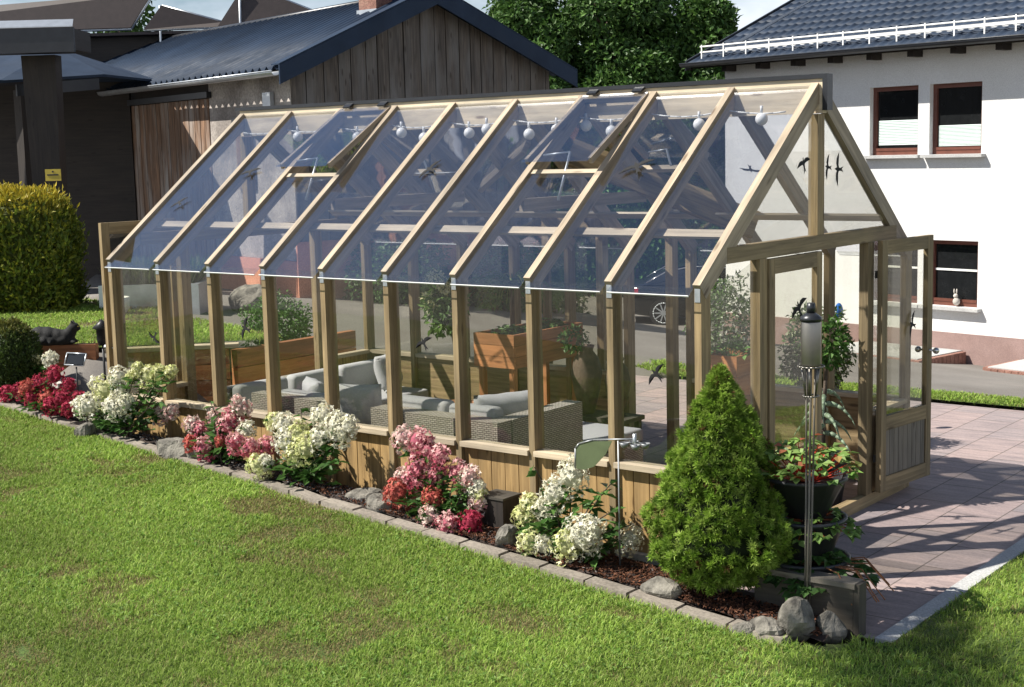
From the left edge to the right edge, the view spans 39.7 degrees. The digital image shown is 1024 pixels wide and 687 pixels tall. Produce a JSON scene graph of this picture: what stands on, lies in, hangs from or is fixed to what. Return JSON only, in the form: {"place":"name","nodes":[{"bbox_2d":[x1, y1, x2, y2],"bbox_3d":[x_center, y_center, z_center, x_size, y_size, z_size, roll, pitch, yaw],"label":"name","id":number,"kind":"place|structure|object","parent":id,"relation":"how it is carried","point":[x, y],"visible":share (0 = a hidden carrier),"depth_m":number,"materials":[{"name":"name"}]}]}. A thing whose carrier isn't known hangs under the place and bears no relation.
{"place":"outdoors","nodes":[
{"label":"outdoors","id":0,"kind":"place"},
{"bbox_2d":[76,329,253,346],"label":"terrace lawn","id":1,"kind":"structure","parent":0,"point":[239,339],"depth_m":15.62,"materials":[{"name":"green plant"}]},
{"bbox_2d":[0,298,280,346],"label":"terrace grass","id":2,"kind":"structure","parent":1,"relation":"on","point":[81,313],"depth_m":17.31,"materials":[{"name":"green plant"}]},
{"bbox_2d":[124,296,129,312],"bbox_3d":[-5.136,-0.493,18.420,0.340,0.225,0.340,5,10,38],"label":"garden pot","id":3,"kind":"object","parent":2,"relation":"on","point":[127,302],"visible":0.2,"depth_m":18.37,"materials":[{"name":"white ceramic"}]},
{"bbox_2d":[0,404,773,686],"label":"lawn","id":4,"kind":"structure","parent":0,"point":[22,651],"depth_m":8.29,"materials":[{"name":"green plant"}]},
{"bbox_2d":[74,422,96,436],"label":"rock","id":5,"kind":"object","parent":4,"relation":"on","point":[87,428],"visible":0.89,"depth_m":12.72,"materials":[{"name":"stone"}]},
{"bbox_2d":[0,0,788,44],"label":"sky","id":6,"kind":"structure","parent":0,"point":[751,10],"materials":[{"name":"white"}]},
{"bbox_2d":[56,189,1023,663],"bbox_3d":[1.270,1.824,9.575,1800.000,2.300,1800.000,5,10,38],"label":"ground","id":7,"kind":"structure","parent":0,"point":[650,339],"depth_m":20.05,"materials":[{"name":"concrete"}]},
{"bbox_2d":[0,19,90,205],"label":"carport","id":8,"kind":"object","parent":7,"relation":"on","point":[43,85],"visible":0.78,"depth_m":21.58,"materials":[{"name":"metal"}]},
{"bbox_2d":[45,169,61,180],"bbox_3d":[-6.903,-2.535,21.317,0.235,0.175,0.025,-1,8,1],"label":"warning sign","id":9,"kind":"object","parent":8,"relation":"attached to","point":[52,174],"visible":1,"depth_m":21.31,"materials":[{"name":"yellow paint"}]},
{"bbox_2d":[32,349,60,378],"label":"hydrangea","id":10,"kind":"object","parent":7,"relation":"on","point":[50,358],"visible":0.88,"depth_m":14.01,"materials":[{"name":"white plant"}]},
{"bbox_2d":[0,180,94,321],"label":"conifer hedge","id":11,"kind":"object","parent":7,"relation":"on","point":[42,243],"visible":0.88,"depth_m":18.69,"materials":[{"name":"green plant"}]},
{"bbox_2d":[29,375,80,396],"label":"stone slab","id":12,"kind":"structure","parent":7,"relation":"on","point":[58,383],"depth_m":14.07,"materials":[{"name":"stone"}]},
{"bbox_2d":[0,54,152,281],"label":"lean to shed","id":13,"kind":"object","parent":7,"relation":"on","point":[100,172],"visible":0.45,"depth_m":26.23,"materials":[{"name":"wood"}]},
{"bbox_2d":[92,319,105,380],"bbox_3d":[-4.153,0.230,14.432,0.200,0.970,0.190,5,10,38],"label":"garden lantern","id":14,"kind":"object","parent":7,"relation":"on","point":[99,327],"visible":0.69,"depth_m":14.34,"materials":[{"name":"black metal"}]},
{"bbox_2d":[0,30,214,87],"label":"hall","id":15,"kind":"structure","parent":7,"relation":"on","point":[106,46],"depth_m":30.42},
{"bbox_2d":[0,0,150,31],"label":"solar panel rack","id":16,"kind":"object","parent":15,"relation":"on","point":[102,15],"visible":0.72,"depth_m":30.01,"materials":[{"name":"metal"}]},
{"bbox_2d":[144,4,220,41],"bbox_3d":[-6.930,-6.383,30.076,1.711,1.633,0.159,-1,8,0],"label":"solar panel rack","id":17,"kind":"object","parent":15,"relation":"on","point":[166,18],"visible":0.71,"depth_m":29.98,"materials":[{"name":"metal"}]},
{"bbox_2d":[93,1,172,32],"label":"deciduous tree","id":18,"kind":"object","parent":7,"relation":"on","point":[138,27],"visible":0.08,"depth_m":44.30,"materials":[{"name":"green plant"}]},
{"bbox_2d":[98,253,208,314],"bbox_3d":[-4.866,-0.833,19.556,1.526,0.842,1.215,-1,8,5],"label":"raised stone bed","id":19,"kind":"object","parent":7,"relation":"on","point":[139,287],"visible":0.5,"depth_m":19.11,"materials":[{"name":"stone"}]},
{"bbox_2d":[41,330,355,401],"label":"retaining wall","id":20,"kind":"structure","parent":7,"relation":"on","point":[296,356],"depth_m":15.37,"materials":[{"name":"brown wood"}]},
{"bbox_2d":[32,320,80,345],"bbox_3d":[-4.883,-0.106,14.929,0.666,0.272,0.266,-1,8,1],"label":"cat","id":21,"kind":"object","parent":20,"relation":"on","point":[50,336],"visible":0.76,"depth_m":14.88},
{"bbox_2d":[228,284,261,313],"bbox_3d":[-3.603,-0.548,19.619,0.773,0.552,0.456,5,10,38],"label":"rock","id":22,"kind":"object","parent":7,"relation":"on","point":[239,297],"visible":0.39,"depth_m":19.45,"materials":[{"name":"stone"}]},
{"bbox_2d":[238,288,312,346],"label":"shrub","id":23,"kind":"object","parent":7,"relation":"on","point":[302,329],"visible":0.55,"depth_m":16.64,"materials":[{"name":"green plant"}]},
{"bbox_2d":[97,0,577,304],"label":"barn","id":24,"kind":"structure","parent":7,"relation":"on","point":[359,50],"depth_m":23.20,"materials":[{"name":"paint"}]},
{"bbox_2d":[131,99,216,279],"bbox_3d":[-6.292,-2.655,25.442,0.055,3.250,4.175,-7,10,-37],"label":"barn door","id":25,"kind":"structure","parent":24,"relation":"in","point":[168,138],"depth_m":24.90,"materials":[{"name":"brown wood"}]},
{"bbox_2d":[218,0,310,73],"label":"solar panel rack","id":26,"kind":"object","parent":24,"relation":"on","point":[239,11],"visible":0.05,"depth_m":29.96,"materials":[{"name":"metal"}]},
{"bbox_2d":[0,400,790,645],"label":"kerb","id":27,"kind":"structure","parent":7,"relation":"on","point":[496,552],"depth_m":10.05,"materials":[{"name":"concrete"}]},
{"bbox_2d":[730,621,754,637],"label":"rock","id":28,"kind":"object","parent":27,"relation":"on","point":[748,627],"visible":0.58,"depth_m":8.44,"materials":[{"name":"stone"}]},
{"bbox_2d":[750,616,784,635],"bbox_3d":[1.516,1.716,8.469,0.256,0.167,0.200,5,10,38],"label":"rock","id":29,"kind":"object","parent":27,"relation":"on","point":[764,625],"visible":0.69,"depth_m":8.39,"materials":[{"name":"stone"}]},
{"bbox_2d":[342,232,451,305],"bbox_3d":[-1.762,-0.980,22.217,1.791,1.785,2.096,5,10,38],"label":"shrub","id":30,"kind":"object","parent":7,"relation":"on","point":[388,250],"visible":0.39,"depth_m":21.88,"materials":[{"name":"green plant"}]},
{"bbox_2d":[0,397,827,641],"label":"bark mulch","id":31,"kind":"object","parent":7,"relation":"on","point":[647,574],"visible":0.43,"depth_m":9.36,"materials":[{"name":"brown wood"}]},
{"bbox_2d":[0,316,45,398],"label":"round bush","id":32,"kind":"object","parent":31,"relation":"on","point":[19,343],"visible":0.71,"depth_m":14.14,"materials":[{"name":"green plant"}]},
{"bbox_2d":[0,365,84,418],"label":"hydrangea","id":33,"kind":"object","parent":31,"relation":"on","point":[51,400],"visible":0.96,"depth_m":13.37,"materials":[{"name":"red plant"}]},
{"bbox_2d":[64,352,86,390],"bbox_3d":[-4.229,0.372,13.781,0.262,0.567,0.081,3,9,30],"label":"solar light","id":34,"kind":"object","parent":31,"relation":"on","point":[75,359],"visible":0.94,"depth_m":13.75,"materials":[{"name":"black plastic"}]},
{"bbox_2d":[73,402,107,421],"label":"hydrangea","id":35,"kind":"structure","parent":31,"relation":"on","point":[95,414],"depth_m":13.31,"materials":[{"name":"plant"}]},
{"bbox_2d":[69,361,179,436],"bbox_3d":[-3.470,0.507,12.685,1.308,0.725,0.490,5,10,38],"label":"hydrangea","id":36,"kind":"object","parent":31,"relation":"on","point":[119,401],"visible":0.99,"depth_m":12.61,"materials":[{"name":"white plant"}]},
{"bbox_2d":[156,437,186,459],"bbox_3d":[-2.904,0.917,12.155,0.257,0.211,0.356,-4,8,-19],"label":"rock","id":37,"kind":"object","parent":31,"relation":"on","point":[169,448],"visible":0.67,"depth_m":12.07,"materials":[{"name":"stone"}]},
{"bbox_2d":[186,446,209,459],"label":"rock","id":38,"kind":"object","parent":31,"relation":"on","point":[190,454],"visible":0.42,"depth_m":11.97,"materials":[{"name":"stone"}]},
{"bbox_2d":[181,393,276,464],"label":"hydrangea","id":39,"kind":"object","parent":31,"relation":"on","point":[227,442],"visible":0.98,"depth_m":11.81,"materials":[{"name":"pink plant"}]},
{"bbox_2d":[244,400,360,490],"bbox_3d":[-1.663,0.813,11.278,1.110,0.726,0.529,5,10,38],"label":"hydrangea","id":40,"kind":"object","parent":31,"relation":"on","point":[302,444],"visible":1,"depth_m":11.20,"materials":[{"name":"white plant"}]},
{"bbox_2d":[344,487,383,501],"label":"rock","id":41,"kind":"object","parent":31,"relation":"on","point":[365,493],"visible":0.53,"depth_m":10.91,"materials":[{"name":"stone"}]},
{"bbox_2d":[365,493,393,516],"bbox_3d":[-1.000,1.230,10.737,0.259,0.188,0.202,5,10,38],"label":"rock","id":42,"kind":"object","parent":31,"relation":"on","point":[374,501],"visible":0.48,"depth_m":10.65,"materials":[{"name":"stone"}]},
{"bbox_2d":[382,422,489,539],"bbox_3d":[-0.562,1.036,10.417,0.960,0.821,0.495,5,10,38],"label":"hydrangea","id":43,"kind":"object","parent":31,"relation":"on","point":[419,474],"visible":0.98,"depth_m":10.42,"materials":[{"name":"pink plant"}]},
{"bbox_2d":[479,489,521,530],"bbox_3d":[-0.088,1.242,10.332,0.240,0.298,0.220,5,10,38],"label":"box","id":44,"kind":"object","parent":31,"relation":"on","point":[501,504],"visible":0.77,"depth_m":10.24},
{"bbox_2d":[495,524,517,551],"bbox_3d":[-0.033,1.364,9.928,0.145,0.195,0.231,5,10,38],"label":"rock","id":45,"kind":"object","parent":31,"relation":"on","point":[506,534],"visible":0.77,"depth_m":9.86,"materials":[{"name":"stone"}]},
{"bbox_2d":[510,453,645,569],"bbox_3d":[0.364,1.149,9.704,1.048,0.797,0.567,5,10,38],"label":"hydrangea","id":46,"kind":"object","parent":31,"relation":"on","point":[581,537],"visible":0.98,"depth_m":9.65,"materials":[{"name":"white plant"}]},
{"bbox_2d":[574,433,649,567],"bbox_3d":[0.663,1.080,9.479,0.591,1.010,0.157,5,10,38],"label":"wind vane","id":47,"kind":"object","parent":31,"relation":"on","point":[591,453],"visible":0.99,"depth_m":9.48,"materials":[{"name":"metal"}]},
{"bbox_2d":[640,576,681,599],"bbox_3d":[0.951,1.564,9.039,0.302,0.154,0.218,5,10,38],"label":"rock","id":48,"kind":"object","parent":31,"relation":"on","point":[662,587],"visible":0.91,"depth_m":8.96,"materials":[{"name":"stone"}]},
{"bbox_2d":[638,362,798,596],"bbox_3d":[1.343,0.861,8.944,1.011,1.513,1.027,5,10,38],"label":"dwarf spruce","id":49,"kind":"object","parent":31,"relation":"on","point":[715,499],"visible":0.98,"depth_m":8.73,"materials":[{"name":"green plant"}]},
{"bbox_2d":[777,596,814,641],"bbox_3d":[1.694,1.645,8.434,0.216,0.272,0.238,-1,8,2],"label":"rock","id":50,"kind":"object","parent":31,"relation":"on","point":[795,619],"visible":0.93,"depth_m":8.37,"materials":[{"name":"stone"}]},
{"bbox_2d":[797,302,824,603],"bbox_3d":[1.798,0.705,8.532,0.166,1.910,0.168,5,10,38],"label":"garden torch","id":51,"kind":"object","parent":31,"relation":"on","point":[810,319],"visible":0.96,"depth_m":8.46,"materials":[{"name":"metal"}]},
{"bbox_2d":[815,610,847,644],"bbox_3d":[1.910,1.698,8.465,0.194,0.215,0.181,-1,8,1],"label":"rock","id":52,"kind":"object","parent":31,"relation":"on","point":[831,625],"visible":0.82,"depth_m":8.41,"materials":[{"name":"stone"}]},
{"bbox_2d":[455,221,578,313],"bbox_3d":[0.065,-0.982,23.475,2.035,2.059,2.312,5,10,38],"label":"shrub","id":53,"kind":"object","parent":7,"relation":"on","point":[494,262],"visible":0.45,"depth_m":23.04,"materials":[{"name":"green plant"}]},
{"bbox_2d":[481,0,594,193],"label":"deciduous tree","id":54,"kind":"object","parent":7,"relation":"on","point":[540,23],"visible":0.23,"depth_m":43.55,"materials":[{"name":"green plant"}]},
{"bbox_2d":[552,263,595,313],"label":"shrub","id":55,"kind":"object","parent":7,"relation":"on","point":[580,309],"visible":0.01,"depth_m":25.93,"materials":[{"name":"green plant"}]},
{"bbox_2d":[565,0,673,131],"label":"deciduous tree","id":56,"kind":"object","parent":7,"relation":"on","point":[595,43],"depth_m":47.83,"materials":[{"name":"green plant"}]},
{"bbox_2d":[551,185,724,296],"bbox_3d":[4.269,-2.591,37.979,9.899,3.399,0.670,-1,8,2],"label":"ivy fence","id":57,"kind":"object","parent":7,"relation":"on","point":[651,260],"visible":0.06,"depth_m":37.94,"materials":[{"name":"green plant"}]},
{"bbox_2d":[555,0,724,183],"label":"deciduous tree","id":58,"kind":"object","parent":7,"relation":"on","point":[635,23],"visible":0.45,"depth_m":43.86,"materials":[{"name":"green plant"}]},
{"bbox_2d":[592,48,699,192],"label":"deciduous tree","id":59,"kind":"object","parent":7,"relation":"on","point":[661,71],"visible":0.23,"depth_m":42.96,"materials":[{"name":"green plant"}]},
{"bbox_2d":[634,260,725,324],"bbox_3d":[5.011,-1.236,33.771,4.620,1.422,1.896,-1,8,6],"label":"parked car","id":60,"kind":"object","parent":7,"relation":"on","point":[653,307],"visible":0.28,"depth_m":33.08,"materials":[{"name":"black paint"}]},
{"bbox_2d":[643,0,741,189],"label":"deciduous tree","id":61,"kind":"object","parent":7,"relation":"on","point":[698,23],"visible":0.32,"depth_m":44.31,"materials":[{"name":"green plant"}]},
{"bbox_2d":[776,300,857,388],"bbox_3d":[2.955,0.080,13.750,0.802,1.034,0.759,5,10,38],"label":"shrub","id":62,"kind":"object","parent":7,"relation":"on","point":[790,336],"visible":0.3,"depth_m":13.68,"materials":[{"name":"green plant"}]},
{"bbox_2d":[636,358,1023,408],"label":"verge","id":63,"kind":"structure","parent":7,"relation":"on","point":[918,395],"depth_m":16.05,"materials":[{"name":"green plant"}]},
{"bbox_2d":[683,270,749,350],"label":"shrub","id":64,"kind":"object","parent":63,"relation":"on","point":[728,305],"visible":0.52,"depth_m":17.82,"materials":[{"name":"green plant"}]},
{"bbox_2d":[679,0,1023,365],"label":"house","id":65,"kind":"structure","parent":7,"relation":"on","point":[928,97],"depth_m":25.24,"materials":[{"name":"white paint"}]},
{"bbox_2d":[864,85,919,158],"bbox_3d":[6.867,-3.972,25.450,0.330,1.275,1.200,-8,10,-40],"label":"window","id":66,"kind":"structure","parent":65,"relation":"in","point":[895,109],"depth_m":25.56,"materials":[{"name":"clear glass"}]},
{"bbox_2d":[874,239,920,307],"bbox_3d":[6.960,-1.303,25.779,0.330,1.215,1.180,-8,10,-40],"label":"window","id":67,"kind":"structure","parent":65,"relation":"in","point":[893,262],"depth_m":25.92,"materials":[{"name":"white glass"}]},
{"bbox_2d":[918,240,981,312],"bbox_3d":[7.739,-1.200,24.872,0.330,1.215,1.180,-8,10,-40],"label":"window","id":68,"kind":"structure","parent":65,"relation":"in","point":[955,263],"depth_m":24.95,"materials":[{"name":"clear glass"}]},
{"bbox_2d":[920,81,985,157],"bbox_3d":[7.679,-3.865,24.506,0.330,1.275,1.200,-8,10,-40],"label":"window","id":69,"kind":"structure","parent":65,"relation":"in","point":[957,107],"depth_m":24.61,"materials":[{"name":"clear glass"}]},
{"bbox_2d":[953,289,959,305],"bbox_3d":[7.805,-0.815,24.881,0.130,0.298,0.130,5,10,38],"label":"figurine","id":70,"kind":"object","parent":65,"relation":"on","point":[956,301],"visible":1,"depth_m":24.85,"materials":[{"name":"ceramic"}]},
{"bbox_2d":[847,341,965,363],"bbox_3d":[6.668,0.256,25.143,1.460,0.300,2.250,-8,10,-40],"label":"doorstep","id":71,"kind":"object","parent":7,"relation":"on","point":[947,356],"visible":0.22,"depth_m":24.61,"materials":[{"name":"white stone"}]},
{"bbox_2d":[983,359,1023,374],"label":"doorstep","id":72,"kind":"object","parent":7,"relation":"on","point":[1014,367],"visible":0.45,"depth_m":23.07,"materials":[{"name":"white stone"}]},
{"bbox_2d":[582,409,644,441],"bbox_3d":[0.853,0.897,13.460,0.750,0.460,0.350,5,10,38],"label":"work bench","id":73,"kind":"object","parent":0,"point":[602,416],"visible":0.21,"depth_m":13.32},
{"bbox_2d":[556,323,601,413],"bbox_3d":[0.633,0.235,13.458,0.448,0.860,0.303,1,8,15],"label":"clay urn","id":74,"kind":"object","parent":73,"relation":"on","point":[586,373],"visible":0.98,"depth_m":13.36,"materials":[{"name":"brown ceramic"}]},
{"bbox_2d":[604,357,630,413],"bbox_3d":[0.994,0.405,13.305,0.250,0.546,0.250,5,10,38],"label":"clay urn","id":75,"kind":"object","parent":73,"relation":"on","point":[626,382],"visible":0.16,"depth_m":13.24,"materials":[{"name":"brown ceramic"}]},
{"bbox_2d":[512,375,1023,638],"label":"patio","id":76,"kind":"structure","parent":0,"point":[956,515],"depth_m":11.46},
{"bbox_2d":[251,389,324,416],"bbox_3d":[-1.713,0.818,12.952,0.930,0.840,0.890,5,10,38],"label":"armchair","id":77,"kind":"object","parent":76,"relation":"on","point":[294,401],"visible":0.09,"depth_m":12.57,"materials":[{"name":"grey wicker"}]},
{"bbox_2d":[302,375,323,392],"bbox_3d":[-1.775,0.517,12.948,0.231,0.408,0.480,-4,8,-21],"label":"pillow","id":78,"kind":"object","parent":77,"relation":"on","point":[312,384],"visible":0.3,"depth_m":12.81,"materials":[{"name":"grey fabric"}]},
{"bbox_2d":[339,383,381,424],"bbox_3d":[-1.320,0.542,12.230,0.460,0.416,0.232,1,8,18],"label":"pillow","id":79,"kind":"object","parent":77,"relation":"on","point":[358,401],"visible":0.66,"depth_m":12.12,"materials":[{"name":"grey fabric"}]},
{"bbox_2d":[227,359,428,407],"bbox_3d":[-1.909,0.658,14.620,0.890,0.720,2.200,5,10,38],"label":"wicker bench","id":80,"kind":"object","parent":76,"relation":"on","point":[359,373],"visible":0.23,"depth_m":14.81,"materials":[{"name":"grey fabric"}]},
{"bbox_2d":[374,354,402,390],"bbox_3d":[-1.324,0.292,15.128,0.227,0.369,0.460,1,8,18],"label":"pillow","id":81,"kind":"object","parent":80,"relation":"on","point":[380,367],"visible":0.45,"depth_m":14.93,"materials":[{"name":"grey fabric"}]},
{"bbox_2d":[417,269,473,403],"bbox_3d":[-0.647,0.125,14.490,0.602,1.789,0.557,5,10,38],"label":"potted oleander","id":82,"kind":"object","parent":76,"relation":"on","point":[437,316],"visible":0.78,"depth_m":14.36,"materials":[{"name":"plant"}]},
{"bbox_2d":[371,394,582,451],"bbox_3d":[-0.288,0.884,11.934,1.370,0.910,1.130,5,10,38],"label":"corner sofa","id":83,"kind":"object","parent":76,"relation":"on","point":[563,425],"visible":0.29,"depth_m":11.56,"materials":[{"name":"grey wicker"}]},
{"bbox_2d":[474,390,527,415],"bbox_3d":[-0.070,0.606,11.672,0.600,0.442,0.279,-5,9,-27],"label":"pillow","id":84,"kind":"object","parent":83,"relation":"on","point":[508,403],"visible":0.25,"depth_m":11.54,"materials":[{"name":"grey fabric"}]},
{"bbox_2d":[475,268,549,325],"bbox_3d":[0.022,0.141,14.295,0.769,1.777,0.762,5,10,38],"label":"potted palm","id":85,"kind":"object","parent":76,"relation":"on","point":[512,281],"visible":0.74,"depth_m":14.19,"materials":[{"name":"green plant"}]},
{"bbox_2d":[98,73,939,566],"bbox_3d":[-0.108,-0.485,12.681,6.858,3.454,3.837,5,10,38],"label":"greenhouse","id":86,"kind":"object","parent":76,"relation":"on","point":[890,439],"visible":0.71,"depth_m":11.84,"materials":[{"name":"brown wood"}]},
{"bbox_2d":[98,219,181,422],"bbox_3d":[-3.558,-0.056,13.711,0.221,2.260,0.858,5,10,38],"label":"door leaf","id":87,"kind":"structure","parent":86,"relation":"in","point":[105,229],"depth_m":13.39,"materials":[{"name":"brown wood"}]},
{"bbox_2d":[414,129,454,175],"bbox_3d":[-0.748,-1.734,12.858,0.389,0.423,0.389,-5,8,-24],"label":"ceiling fan","id":88,"kind":"object","parent":86,"relation":"hanging from","point":[429,173],"visible":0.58,"depth_m":12.85,"materials":[{"name":"black metal"}]},
{"bbox_2d":[243,106,785,141],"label":"festoon lights","id":89,"kind":"object","parent":86,"relation":"hanging from","point":[761,118],"visible":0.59,"depth_m":11.96,"materials":[{"name":"white glass"}]},
{"bbox_2d":[541,218,588,363],"bbox_3d":[0.663,-0.189,14.440,0.830,2.200,0.221,5,10,38],"label":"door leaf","id":90,"kind":"structure","parent":86,"relation":"in","point":[547,308],"depth_m":14.60,"materials":[{"name":"brown wood"}]},
{"bbox_2d":[767,251,821,501],"bbox_3d":[2.059,0.373,10.402,0.051,2.045,0.860,5,10,38],"label":"door leaf","id":91,"kind":"structure","parent":86,"relation":"in","point":[813,260],"depth_m":10.16,"materials":[{"name":"brown wood"}]},
{"bbox_2d":[873,235,939,492],"bbox_3d":[3.265,0.155,11.665,0.224,2.050,0.855,5,10,38],"label":"door leaf","id":92,"kind":"structure","parent":86,"relation":"in","point":[903,437],"depth_m":11.70,"materials":[{"name":"brown wood"}]},
{"bbox_2d":[473,317,582,404],"bbox_3d":[0.180,0.437,13.699,0.480,1.341,1.100,5,10,38],"label":"raised planter","id":93,"kind":"object","parent":76,"relation":"on","point":[504,346],"visible":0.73,"depth_m":13.35,"materials":[{"name":"wood"}]},
{"bbox_2d":[583,422,642,461],"bbox_3d":[0.533,0.992,12.777,1.020,0.430,0.850,5,10,38],"label":"footstool","id":94,"kind":"object","parent":76,"relation":"on","point":[594,431],"visible":0.17,"depth_m":12.67,"materials":[{"name":"grey fabric"}]},
{"bbox_2d":[711,340,749,405],"bbox_3d":[1.845,0.643,11.823,0.431,1.350,0.510,5,10,38],"label":"wooden planter","id":95,"kind":"object","parent":76,"relation":"on","point":[736,359],"visible":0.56,"depth_m":11.63,"materials":[{"name":"wood"}]},
{"bbox_2d":[755,567,865,642],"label":"sleeper wall","id":96,"kind":"structure","parent":76,"relation":"on","point":[845,592],"depth_m":8.56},
{"bbox_2d":[754,430,893,604],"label":"planter tower","id":97,"kind":"structure","parent":76,"relation":"on","point":[829,522],"depth_m":8.79,"materials":[{"name":"green plant"}]},
{"bbox_2d":[793,314,855,506],"bbox_3d":[2.529,0.546,11.489,0.507,1.599,0.513,5,10,38],"label":"potted aloe","id":98,"kind":"object","parent":76,"relation":"on","point":[831,353],"visible":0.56,"depth_m":11.41,"materials":[{"name":"green plant"}]},
{"bbox_2d":[875,538,1023,642],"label":"patio edging","id":99,"kind":"object","parent":76,"relation":"on","point":[921,614],"visible":0.46,"depth_m":9.23,"materials":[{"name":"grey concrete"}]},
{"bbox_2d":[836,303,842,388],"bbox_3d":[3.342,0.250,14.503,0.082,1.340,0.120,5,10,38],"label":"garden ornament","id":100,"kind":"object","parent":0,"point":[837,308],"visible":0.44,"depth_m":14.39,"materials":[{"name":"metal"}]},
{"bbox_2d":[689,551,1023,686],"bbox_3d":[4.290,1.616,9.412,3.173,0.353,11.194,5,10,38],"label":"side lawn grass","id":101,"kind":"structure","parent":0,"point":[1004,583],"depth_m":8.11,"materials":[{"name":"green plant"}]},
{"bbox_2d":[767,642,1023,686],"bbox_3d":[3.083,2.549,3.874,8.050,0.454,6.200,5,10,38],"label":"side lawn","id":102,"kind":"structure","parent":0,"point":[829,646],"depth_m":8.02,"materials":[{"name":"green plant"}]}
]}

